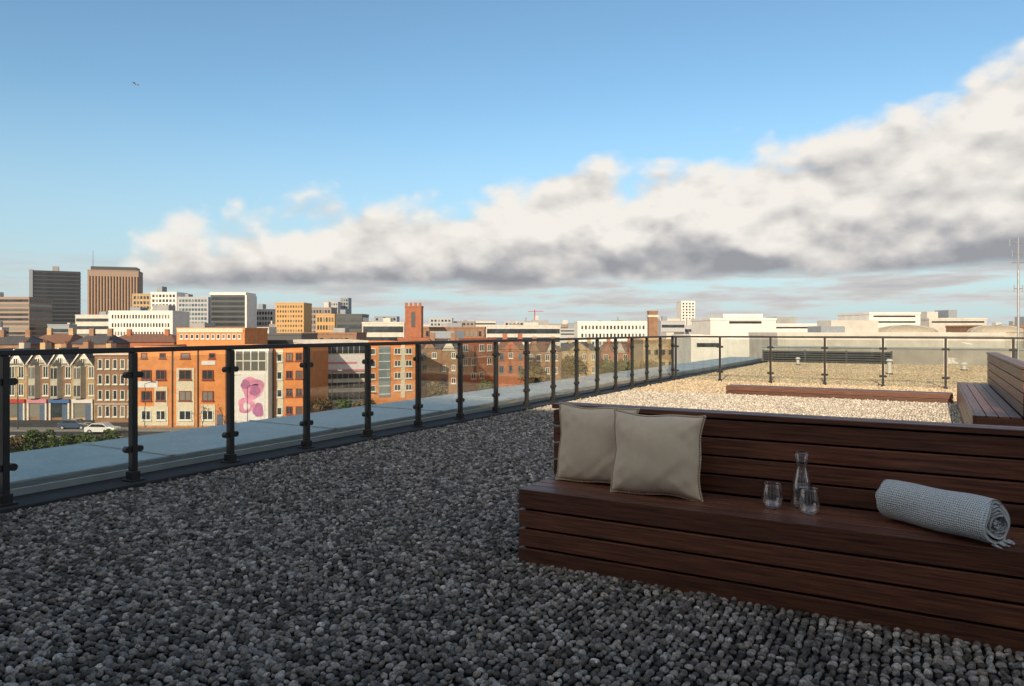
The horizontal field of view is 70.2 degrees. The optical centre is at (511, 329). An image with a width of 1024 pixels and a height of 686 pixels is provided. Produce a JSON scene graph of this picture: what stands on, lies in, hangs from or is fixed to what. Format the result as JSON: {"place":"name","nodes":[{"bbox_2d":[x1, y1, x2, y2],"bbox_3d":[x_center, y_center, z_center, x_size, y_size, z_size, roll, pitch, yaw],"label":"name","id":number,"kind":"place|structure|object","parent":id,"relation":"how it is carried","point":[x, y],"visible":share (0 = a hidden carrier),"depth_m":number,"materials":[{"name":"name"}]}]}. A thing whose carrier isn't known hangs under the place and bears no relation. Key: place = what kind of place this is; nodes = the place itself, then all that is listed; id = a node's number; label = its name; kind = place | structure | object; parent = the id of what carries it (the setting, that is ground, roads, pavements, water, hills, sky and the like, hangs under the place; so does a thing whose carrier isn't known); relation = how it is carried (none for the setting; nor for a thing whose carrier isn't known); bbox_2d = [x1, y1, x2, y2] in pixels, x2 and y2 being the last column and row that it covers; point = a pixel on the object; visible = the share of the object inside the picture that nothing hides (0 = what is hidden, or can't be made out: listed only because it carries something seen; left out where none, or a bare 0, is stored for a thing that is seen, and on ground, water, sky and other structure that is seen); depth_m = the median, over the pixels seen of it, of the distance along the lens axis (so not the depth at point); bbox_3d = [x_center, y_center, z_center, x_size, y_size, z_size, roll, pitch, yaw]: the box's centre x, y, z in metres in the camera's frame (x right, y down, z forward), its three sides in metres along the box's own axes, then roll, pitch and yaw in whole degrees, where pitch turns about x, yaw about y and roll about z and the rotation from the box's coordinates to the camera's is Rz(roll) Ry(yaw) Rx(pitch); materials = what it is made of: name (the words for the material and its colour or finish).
{"place":"outdoors","nodes":[
{"label":"outdoors","id":0,"kind":"place"},
{"bbox_2d":[0,292,52,337],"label":"office block","id":1,"kind":"structure","parent":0,"point":[19,316],"depth_m":420.00,"materials":[{"name":"concrete"}]},
{"bbox_2d":[0,330,55,348],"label":"house","id":2,"kind":"structure","parent":0,"point":[12,341],"depth_m":153.36,"materials":[{"name":"brown brick"}]},
{"bbox_2d":[10,446,57,452],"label":"grass","id":3,"kind":"structure","parent":0,"point":[20,450],"depth_m":86.73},
{"bbox_2d":[10,433,42,450],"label":"bush","id":4,"kind":"object","parent":3,"relation":"on","point":[17,440],"visible":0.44,"depth_m":85.26,"materials":[{"name":"green plant"}]},
{"bbox_2d":[10,429,58,446],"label":"bush","id":5,"kind":"object","parent":3,"relation":"on","point":[31,439],"visible":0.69,"depth_m":86.93,"materials":[{"name":"green plant"}]},
{"bbox_2d":[22,437,69,450],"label":"bush","id":6,"kind":"object","parent":3,"relation":"on","point":[50,443],"visible":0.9,"depth_m":85.50,"materials":[{"name":"green plant"}]},
{"bbox_2d":[67,431,92,444],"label":"bush","id":7,"kind":"object","parent":3,"relation":"on","point":[72,440],"visible":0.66,"depth_m":88.13,"materials":[{"name":"green plant"}]},
{"bbox_2d":[61,428,120,442],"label":"bush","id":8,"kind":"object","parent":3,"relation":"on","point":[108,435],"visible":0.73,"depth_m":88.35,"materials":[{"name":"green plant"}]},
{"bbox_2d":[29,266,80,323],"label":"office tower","id":9,"kind":"structure","parent":0,"point":[62,289],"depth_m":528.82,"materials":[{"name":"glass"}]},
{"bbox_2d":[39,328,82,348],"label":"house","id":10,"kind":"structure","parent":0,"point":[71,336],"depth_m":168.18,"materials":[{"name":"beige tile"}]},
{"bbox_2d":[47,324,76,333],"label":"distant building","id":11,"kind":"structure","parent":0,"point":[60,328],"depth_m":310.95,"materials":[{"name":"concrete"}]},
{"bbox_2d":[10,420,127,426],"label":"forecourt","id":12,"kind":"structure","parent":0,"point":[37,423],"depth_m":110.70,"materials":[{"name":"concrete"}]},
{"bbox_2d":[10,431,170,438],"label":"road","id":13,"kind":"structure","parent":0,"point":[121,433],"depth_m":100.91,"materials":[{"name":"asphalt"}]},
{"bbox_2d":[84,422,121,433],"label":"parked car","id":14,"kind":"object","parent":13,"relation":"on","point":[97,427],"visible":0.69,"depth_m":99.14,"materials":[{"name":"metal"}]},
{"bbox_2d":[75,312,108,336],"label":"office block","id":15,"kind":"structure","parent":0,"point":[99,323],"depth_m":380.00,"materials":[{"name":"concrete"}]},
{"bbox_2d":[72,328,130,347],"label":"house","id":16,"kind":"structure","parent":0,"point":[100,340],"depth_m":158.60,"materials":[{"name":"brown brick"}]},
{"bbox_2d":[10,427,200,430],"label":"pavement","id":17,"kind":"structure","parent":0,"point":[123,428],"depth_m":104.19,"materials":[{"name":"concrete"}]},
{"bbox_2d":[57,418,91,428],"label":"parked car","id":18,"kind":"object","parent":17,"relation":"on","point":[79,423],"visible":0.87,"depth_m":103.44,"materials":[{"name":"metal"}]},
{"bbox_2d":[87,262,142,314],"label":"office tower","id":19,"kind":"structure","parent":0,"point":[112,288],"depth_m":484.58,"materials":[{"name":"concrete"}]},
{"bbox_2d":[120,329,176,346],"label":"house","id":20,"kind":"structure","parent":0,"point":[166,338],"depth_m":177.05,"materials":[{"name":"red brick"}]},
{"bbox_2d":[108,305,189,336],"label":"white block","id":21,"kind":"structure","parent":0,"point":[158,319],"depth_m":330.00,"materials":[{"name":"concrete"}]},
{"bbox_2d":[176,323,267,343],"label":"orange building","id":22,"kind":"structure","parent":0,"point":[202,333],"depth_m":150.00,"materials":[{"name":"brick"}]},
{"bbox_2d":[210,292,256,327],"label":"glass block","id":23,"kind":"structure","parent":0,"point":[233,309],"depth_m":370.00,"materials":[{"name":"glass"}]},
{"bbox_2d":[257,304,274,326],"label":"office block","id":24,"kind":"structure","parent":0,"point":[265,317],"depth_m":400.00,"materials":[{"name":"concrete"}]},
{"bbox_2d":[257,327,317,343],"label":"block","id":25,"kind":"structure","parent":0,"point":[274,336],"depth_m":170.00,"materials":[{"name":"concrete"}]},
{"bbox_2d":[312,302,336,331],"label":"office block","id":26,"kind":"structure","parent":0,"point":[327,308],"depth_m":420.00,"materials":[{"name":"concrete"}]},
{"bbox_2d":[316,314,335,331],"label":"office block","id":27,"kind":"structure","parent":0,"point":[325,322],"depth_m":330.00,"materials":[{"name":"concrete"}]},
{"bbox_2d":[301,328,366,339],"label":"block","id":28,"kind":"structure","parent":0,"point":[340,333],"depth_m":200.00,"materials":[{"name":"brown brick"}]},
{"bbox_2d":[340,298,351,313],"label":"tower","id":29,"kind":"structure","parent":0,"point":[345,303],"depth_m":720.00,"materials":[{"name":"concrete"}]},
{"bbox_2d":[336,310,368,331],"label":"dark block","id":30,"kind":"structure","parent":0,"point":[351,322],"depth_m":300.00,"materials":[{"name":"concrete"}]},
{"bbox_2d":[362,317,404,340],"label":"white block","id":31,"kind":"structure","parent":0,"point":[385,329],"depth_m":279.90,"materials":[{"name":"concrete"}]},
{"bbox_2d":[405,303,423,337],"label":"brick tower","id":32,"kind":"structure","parent":0,"point":[413,321],"depth_m":240.00,"materials":[{"name":"brick"}]},
{"bbox_2d":[421,333,457,397],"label":"brick house","id":33,"kind":"structure","parent":0,"point":[439,362],"depth_m":140.00,"materials":[{"name":"brick"}]},
{"bbox_2d":[429,318,452,326],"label":"office block","id":34,"kind":"structure","parent":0,"point":[435,322],"depth_m":640.00,"materials":[{"name":"concrete"}]},
{"bbox_2d":[397,331,495,392],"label":"red brick block","id":35,"kind":"structure","parent":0,"point":[477,363],"depth_m":154.40,"materials":[{"name":"brick"}]},
{"bbox_2d":[423,323,485,337],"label":"block","id":36,"kind":"structure","parent":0,"point":[474,332],"depth_m":260.00,"materials":[{"name":"brown brick"}]},
{"bbox_2d":[498,334,523,387],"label":"warehouse","id":37,"kind":"structure","parent":0,"point":[510,357],"depth_m":150.00,"materials":[{"name":"brick"}]},
{"bbox_2d":[0,471,1023,685],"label":"gravel","id":38,"kind":"structure","parent":0,"point":[54,523],"depth_m":3.22,"materials":[{"name":"gravel"}]},
{"bbox_2d":[0,401,1023,685],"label":"terrace floor","id":39,"kind":"structure","parent":0,"point":[858,667],"depth_m":2.86,"materials":[{"name":"gravel"}]},
{"bbox_2d":[519,402,1023,654],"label":"timber bench","id":40,"kind":"object","parent":39,"relation":"on","point":[848,551],"visible":0.69,"depth_m":3.32,"materials":[{"name":"brown wood"}]},
{"bbox_2d":[555,402,639,483],"bbox_3d":[0.463,0.628,3.989,0.486,0.448,0.123,0,-7,30],"label":"cushion","id":41,"kind":"object","parent":40,"relation":"on","point":[586,451],"visible":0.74,"depth_m":3.97,"materials":[{"name":"fabric"}]},
{"bbox_2d":[610,409,705,501],"bbox_3d":[0.739,0.634,3.712,0.483,0.443,0.172,0,-9,26],"label":"cushion","id":42,"kind":"object","parent":40,"relation":"on","point":[657,454],"visible":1,"depth_m":3.64,"materials":[{"name":"fabric"}]},
{"bbox_2d":[790,451,812,508],"bbox_3d":[1.377,0.711,3.465,0.100,0.260,0.100,0,0,30],"label":"carafe","id":43,"kind":"object","parent":40,"relation":"on","point":[803,506],"visible":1,"depth_m":3.45,"materials":[{"name":"clear glass"}]},
{"bbox_2d":[798,486,819,514],"bbox_3d":[1.360,0.782,3.339,0.096,0.116,0.096,0,0,30],"label":"drinking glass","id":44,"kind":"object","parent":40,"relation":"on","point":[809,512],"visible":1,"depth_m":3.33,"materials":[{"name":"glass"}]},
{"bbox_2d":[875,479,1014,548],"bbox_3d":[1.784,0.746,3.026,0.194,0.183,0.519,0,0,-25],"label":"rolled blanket","id":45,"kind":"object","parent":40,"relation":"on","point":[979,517],"visible":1,"depth_m":2.93,"materials":[{"name":"fabric"}]},
{"bbox_2d":[957,352,1023,426],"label":"timber bench","id":46,"kind":"object","parent":39,"relation":"on","point":[998,399],"visible":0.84,"depth_m":8.31,"materials":[{"name":"brown wood"}]},
{"bbox_2d":[0,0,1023,324],"label":"sky","id":47,"kind":"structure","parent":0,"point":[810,161],"materials":[{"name":"blue"}]},
{"bbox_2d":[486,320,560,347],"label":"block","id":48,"kind":"structure","parent":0,"point":[539,329],"depth_m":329.90,"materials":[{"name":"concrete"}]},
{"bbox_2d":[529,337,560,382],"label":"brick house","id":49,"kind":"structure","parent":0,"point":[540,355],"depth_m":165.00,"materials":[{"name":"brick"}]},
{"bbox_2d":[561,323,573,342],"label":"distant building","id":50,"kind":"structure","parent":0,"point":[567,332],"depth_m":800.42,"materials":[{"name":"concrete"}]},
{"bbox_2d":[559,337,594,378],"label":"brick house","id":51,"kind":"structure","parent":0,"point":[587,350],"depth_m":180.00,"materials":[{"name":"beige brick"}]},
{"bbox_2d":[212,389,961,474],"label":"gravel","id":52,"kind":"structure","parent":0,"point":[522,441],"depth_m":8.20,"materials":[{"name":"gravel"}]},
{"bbox_2d":[574,321,646,346],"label":"white block","id":53,"kind":"structure","parent":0,"point":[584,329],"depth_m":260.00,"materials":[{"name":"concrete"}]},
{"bbox_2d":[599,339,629,373],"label":"brick house","id":54,"kind":"structure","parent":0,"point":[623,349],"depth_m":190.00,"materials":[{"name":"brick"}]},
{"bbox_2d":[634,332,673,365],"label":"building","id":55,"kind":"structure","parent":0,"point":[639,350],"depth_m":150.00,"materials":[{"name":"beige brick"}]},
{"bbox_2d":[658,316,684,335],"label":"distant building","id":56,"kind":"structure","parent":0,"point":[675,327],"depth_m":363.17,"materials":[{"name":"concrete"}]},
{"bbox_2d":[676,301,694,324],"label":"tower","id":57,"kind":"structure","parent":0,"point":[685,310],"depth_m":450.00,"materials":[{"name":"concrete"}]},
{"bbox_2d":[672,334,726,363],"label":"white building","id":58,"kind":"structure","parent":0,"point":[692,349],"depth_m":120.00,"materials":[{"name":"concrete"}]},
{"bbox_2d":[691,314,776,356],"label":"white building","id":59,"kind":"structure","parent":0,"point":[732,324],"depth_m":150.00,"materials":[{"name":"concrete"}]},
{"bbox_2d":[766,317,816,331],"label":"white building","id":60,"kind":"structure","parent":0,"point":[786,324],"depth_m":170.00,"materials":[{"name":"concrete"}]},
{"bbox_2d":[631,361,988,403],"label":"gravel","id":61,"kind":"structure","parent":0,"point":[922,377],"depth_m":18.37,"materials":[{"name":"gravel"}]},
{"bbox_2d":[837,312,920,327],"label":"white building","id":62,"kind":"structure","parent":0,"point":[895,318],"depth_m":165.00,"materials":[{"name":"concrete"}]},
{"bbox_2d":[878,325,938,331],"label":"domed hall","id":63,"kind":"structure","parent":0,"point":[905,328],"depth_m":121.73,"materials":[{"name":"grey stone"}]},
{"bbox_2d":[920,310,986,331],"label":"white building","id":64,"kind":"structure","parent":0,"point":[939,320],"depth_m":190.00,"materials":[{"name":"concrete"}]},
{"bbox_2d":[945,317,1023,331],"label":"brown building","id":65,"kind":"structure","parent":0,"point":[960,328],"depth_m":179.13,"materials":[{"name":"brick"}]},
{"bbox_2d":[967,325,1023,347],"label":"domed hall","id":66,"kind":"structure","parent":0,"point":[1010,331],"depth_m":131.50,"materials":[{"name":"grey stone"}]},
{"label":"ground","id":67,"kind":"structure","parent":0,"visible":0},
{"bbox_2d":[10,340,50,419],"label":"terraced house","id":68,"kind":"structure","parent":67,"relation":"on","point":[18,367],"depth_m":114.97,"materials":[{"name":"brick"}]},
{"bbox_2d":[25,341,71,419],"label":"terraced house","id":69,"kind":"structure","parent":67,"relation":"on","point":[37,388],"depth_m":114.90,"materials":[{"name":"brown brick"}]},
{"bbox_2d":[29,403,44,416],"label":"shop window","id":70,"kind":"structure","parent":69,"relation":"in","point":[34,408],"depth_m":114.90,"materials":[{"name":"beige glass"}]},
{"bbox_2d":[47,339,93,419],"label":"terraced house","id":71,"kind":"structure","parent":67,"relation":"on","point":[60,378],"depth_m":114.90,"materials":[{"name":"brown brick"}]},
{"bbox_2d":[51,403,66,416],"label":"shop window","id":72,"kind":"structure","parent":71,"relation":"in","point":[56,408],"depth_m":114.90,"materials":[{"name":"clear glass"}]},
{"bbox_2d":[70,341,115,419],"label":"terraced house","id":73,"kind":"structure","parent":67,"relation":"on","point":[82,386],"depth_m":114.90,"materials":[{"name":"brick"}]},
{"bbox_2d":[74,403,90,416],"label":"shop window","id":74,"kind":"structure","parent":73,"relation":"in","point":[79,408],"depth_m":114.90,"materials":[{"name":"beige glass"}]},
{"bbox_2d":[93,353,127,421],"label":"tenement block","id":75,"kind":"structure","parent":67,"relation":"on","point":[111,394],"depth_m":112.00,"materials":[{"name":"brown brick"}]},
{"bbox_2d":[132,294,150,310],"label":"flats","id":76,"kind":"structure","parent":67,"relation":"on","point":[141,300],"depth_m":430.00,"materials":[{"name":"concrete"}]},
{"bbox_2d":[150,286,187,310],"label":"flats","id":77,"kind":"structure","parent":67,"relation":"on","point":[161,296],"depth_m":400.00,"materials":[{"name":"concrete"}]},
{"bbox_2d":[177,294,210,322],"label":"flats","id":78,"kind":"structure","parent":67,"relation":"on","point":[198,309],"depth_m":390.00,"materials":[{"name":"concrete"}]},
{"bbox_2d":[134,344,263,426],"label":"orange building","id":79,"kind":"structure","parent":67,"relation":"on","point":[175,389],"depth_m":106.00,"materials":[{"name":"brick"}]},
{"bbox_2d":[140,391,151,401],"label":"window","id":80,"kind":"structure","parent":79,"relation":"in","point":[145,395],"depth_m":105.85,"materials":[{"name":"grey glass"}]},
{"bbox_2d":[140,410,151,420],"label":"window","id":81,"kind":"structure","parent":79,"relation":"in","point":[145,414],"depth_m":105.85,"materials":[{"name":"white glass"}]},
{"bbox_2d":[178,370,191,380],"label":"window","id":82,"kind":"structure","parent":79,"relation":"in","point":[184,375],"depth_m":105.85,"materials":[{"name":"grey glass"}]},
{"bbox_2d":[178,391,191,401],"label":"window","id":83,"kind":"structure","parent":79,"relation":"in","point":[184,396],"depth_m":105.85,"materials":[{"name":"beige glass"}]},
{"bbox_2d":[178,410,191,420],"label":"window","id":84,"kind":"structure","parent":79,"relation":"in","point":[184,415],"depth_m":105.85,"materials":[{"name":"white glass"}]},
{"bbox_2d":[201,370,213,380],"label":"window","id":85,"kind":"structure","parent":79,"relation":"in","point":[207,375],"depth_m":105.85,"materials":[{"name":"grey glass"}]},
{"bbox_2d":[201,391,213,401],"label":"window","id":86,"kind":"structure","parent":79,"relation":"in","point":[207,396],"depth_m":105.85,"materials":[{"name":"beige glass"}]},
{"bbox_2d":[235,349,272,422],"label":"mural building","id":87,"kind":"structure","parent":67,"relation":"on","point":[253,388],"depth_m":106.94,"materials":[{"name":"paint"}]},
{"bbox_2d":[275,302,311,332],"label":"office block","id":88,"kind":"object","parent":67,"relation":"on","point":[293,317],"visible":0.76,"depth_m":350.00,"materials":[{"name":"concrete"}]},
{"bbox_2d":[272,347,327,417],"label":"orange infill","id":89,"kind":"object","parent":67,"relation":"on","point":[287,384],"visible":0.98,"depth_m":109.00,"materials":[{"name":"brick"}]},
{"bbox_2d":[310,397,337,411],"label":"tree","id":90,"kind":"object","parent":67,"relation":"on","point":[318,403],"visible":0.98,"depth_m":112.29,"materials":[{"name":"brown plant"}]},
{"bbox_2d":[293,339,367,410],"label":"office block","id":91,"kind":"structure","parent":67,"relation":"on","point":[349,381],"depth_m":124.61,"materials":[{"name":"concrete"}]},
{"bbox_2d":[336,399,354,408],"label":"tree","id":92,"kind":"object","parent":67,"relation":"on","point":[342,403],"visible":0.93,"depth_m":113.13,"materials":[{"name":"green plant"}]},
{"bbox_2d":[368,341,419,403],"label":"orange corner building","id":93,"kind":"structure","parent":67,"relation":"on","point":[392,373],"depth_m":126.98,"materials":[{"name":"brick"}]},
{"bbox_2d":[379,346,389,396],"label":"stair window","id":94,"kind":"structure","parent":93,"relation":"in","point":[384,354],"depth_m":126.17,"materials":[{"name":"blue glass"}]},
{"bbox_2d":[426,381,447,396],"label":"tree","id":95,"kind":"object","parent":67,"relation":"on","point":[436,389],"visible":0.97,"depth_m":124.94,"materials":[{"name":"brown plant"}]},
{"bbox_2d":[477,378,492,390],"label":"tree","id":96,"kind":"object","parent":67,"relation":"on","point":[484,385],"visible":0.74,"depth_m":129.51,"materials":[{"name":"green plant"}]},
{"bbox_2d":[516,364,549,383],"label":"tree","id":97,"kind":"object","parent":67,"relation":"on","point":[536,375],"visible":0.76,"depth_m":140.38,"materials":[{"name":"green plant"}]},
{"bbox_2d":[557,350,587,377],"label":"tree","id":98,"kind":"object","parent":67,"relation":"on","point":[569,363],"visible":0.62,"depth_m":149.88,"materials":[{"name":"green plant"}]},
{"bbox_2d":[600,354,635,373],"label":"tree","id":99,"kind":"object","parent":67,"relation":"on","point":[622,364],"visible":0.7,"depth_m":148.28,"materials":[{"name":"green plant"}]},
{"bbox_2d":[626,358,658,370],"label":"tree","id":100,"kind":"object","parent":67,"relation":"on","point":[642,365],"visible":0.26,"depth_m":139.38,"materials":[{"name":"green plant"}]},
{"bbox_2d":[646,311,658,335],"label":"chimney stack","id":101,"kind":"object","parent":67,"relation":"on","point":[652,322],"visible":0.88,"depth_m":200.00,"materials":[{"name":"brown brick"}]},
{"bbox_2d":[748,320,1005,356],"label":"white building","id":102,"kind":"structure","parent":67,"relation":"on","point":[846,328],"depth_m":100.00,"materials":[{"name":"concrete"}]},
{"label":"terrace building","id":103,"kind":"structure","parent":67,"relation":"on","visible":0},
{"bbox_2d":[0,361,768,513],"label":"roof kerb","id":104,"kind":"structure","parent":103,"relation":"on","point":[38,499],"depth_m":6.78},
{"bbox_2d":[0,336,674,506],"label":"glass balustrade","id":105,"kind":"object","parent":104,"relation":"on","point":[133,374],"visible":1,"depth_m":7.29,"materials":[{"name":"black metal"}]},
{"bbox_2d":[10,357,761,496],"bbox_3d":[-1.551,1.762,10.151,1.371,1.357,44.050,0,0,30],"label":"parapet coping","id":106,"kind":"object","parent":103,"relation":"on","point":[40,470],"visible":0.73,"depth_m":7.67,"materials":[{"name":"metal"}]},
{"label":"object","id":107,"kind":"structure","parent":103,"relation":"on","visible":0},
{"bbox_2d":[762,349,892,363],"bbox_3d":[11.497,0.990,26.785,4.410,0.500,0.140,0,0,30],"label":"louvre screen","id":108,"kind":"object","parent":107,"relation":"on","point":[805,356],"visible":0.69,"depth_m":26.67,"materials":[{"name":"metal"}]},
{"bbox_2d":[726,384,952,404],"bbox_3d":[5.794,1.150,13.176,3.720,0.176,0.380,0,0,30],"label":"timber step","id":109,"kind":"object","parent":107,"relation":"on","point":[897,395],"visible":0.91,"depth_m":12.94,"materials":[{"name":"brown wood"}]},
{"bbox_2d":[672,336,1023,388],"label":"glass balustrade","id":110,"kind":"object","parent":107,"relation":"on","point":[945,349],"visible":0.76,"depth_m":16.09,"materials":[{"name":"black metal"}]},
{"bbox_2d":[760,346,1023,365],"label":"parapet wall","id":111,"kind":"structure","parent":107,"relation":"on","point":[935,356],"depth_m":25.47,"materials":[{"name":"concrete"}]},
{"bbox_2d":[1009,237,1023,359],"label":"antenna mast","id":112,"kind":"object","parent":107,"relation":"on","point":[1018,288],"visible":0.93,"depth_m":23.88,"materials":[{"name":"metal"}]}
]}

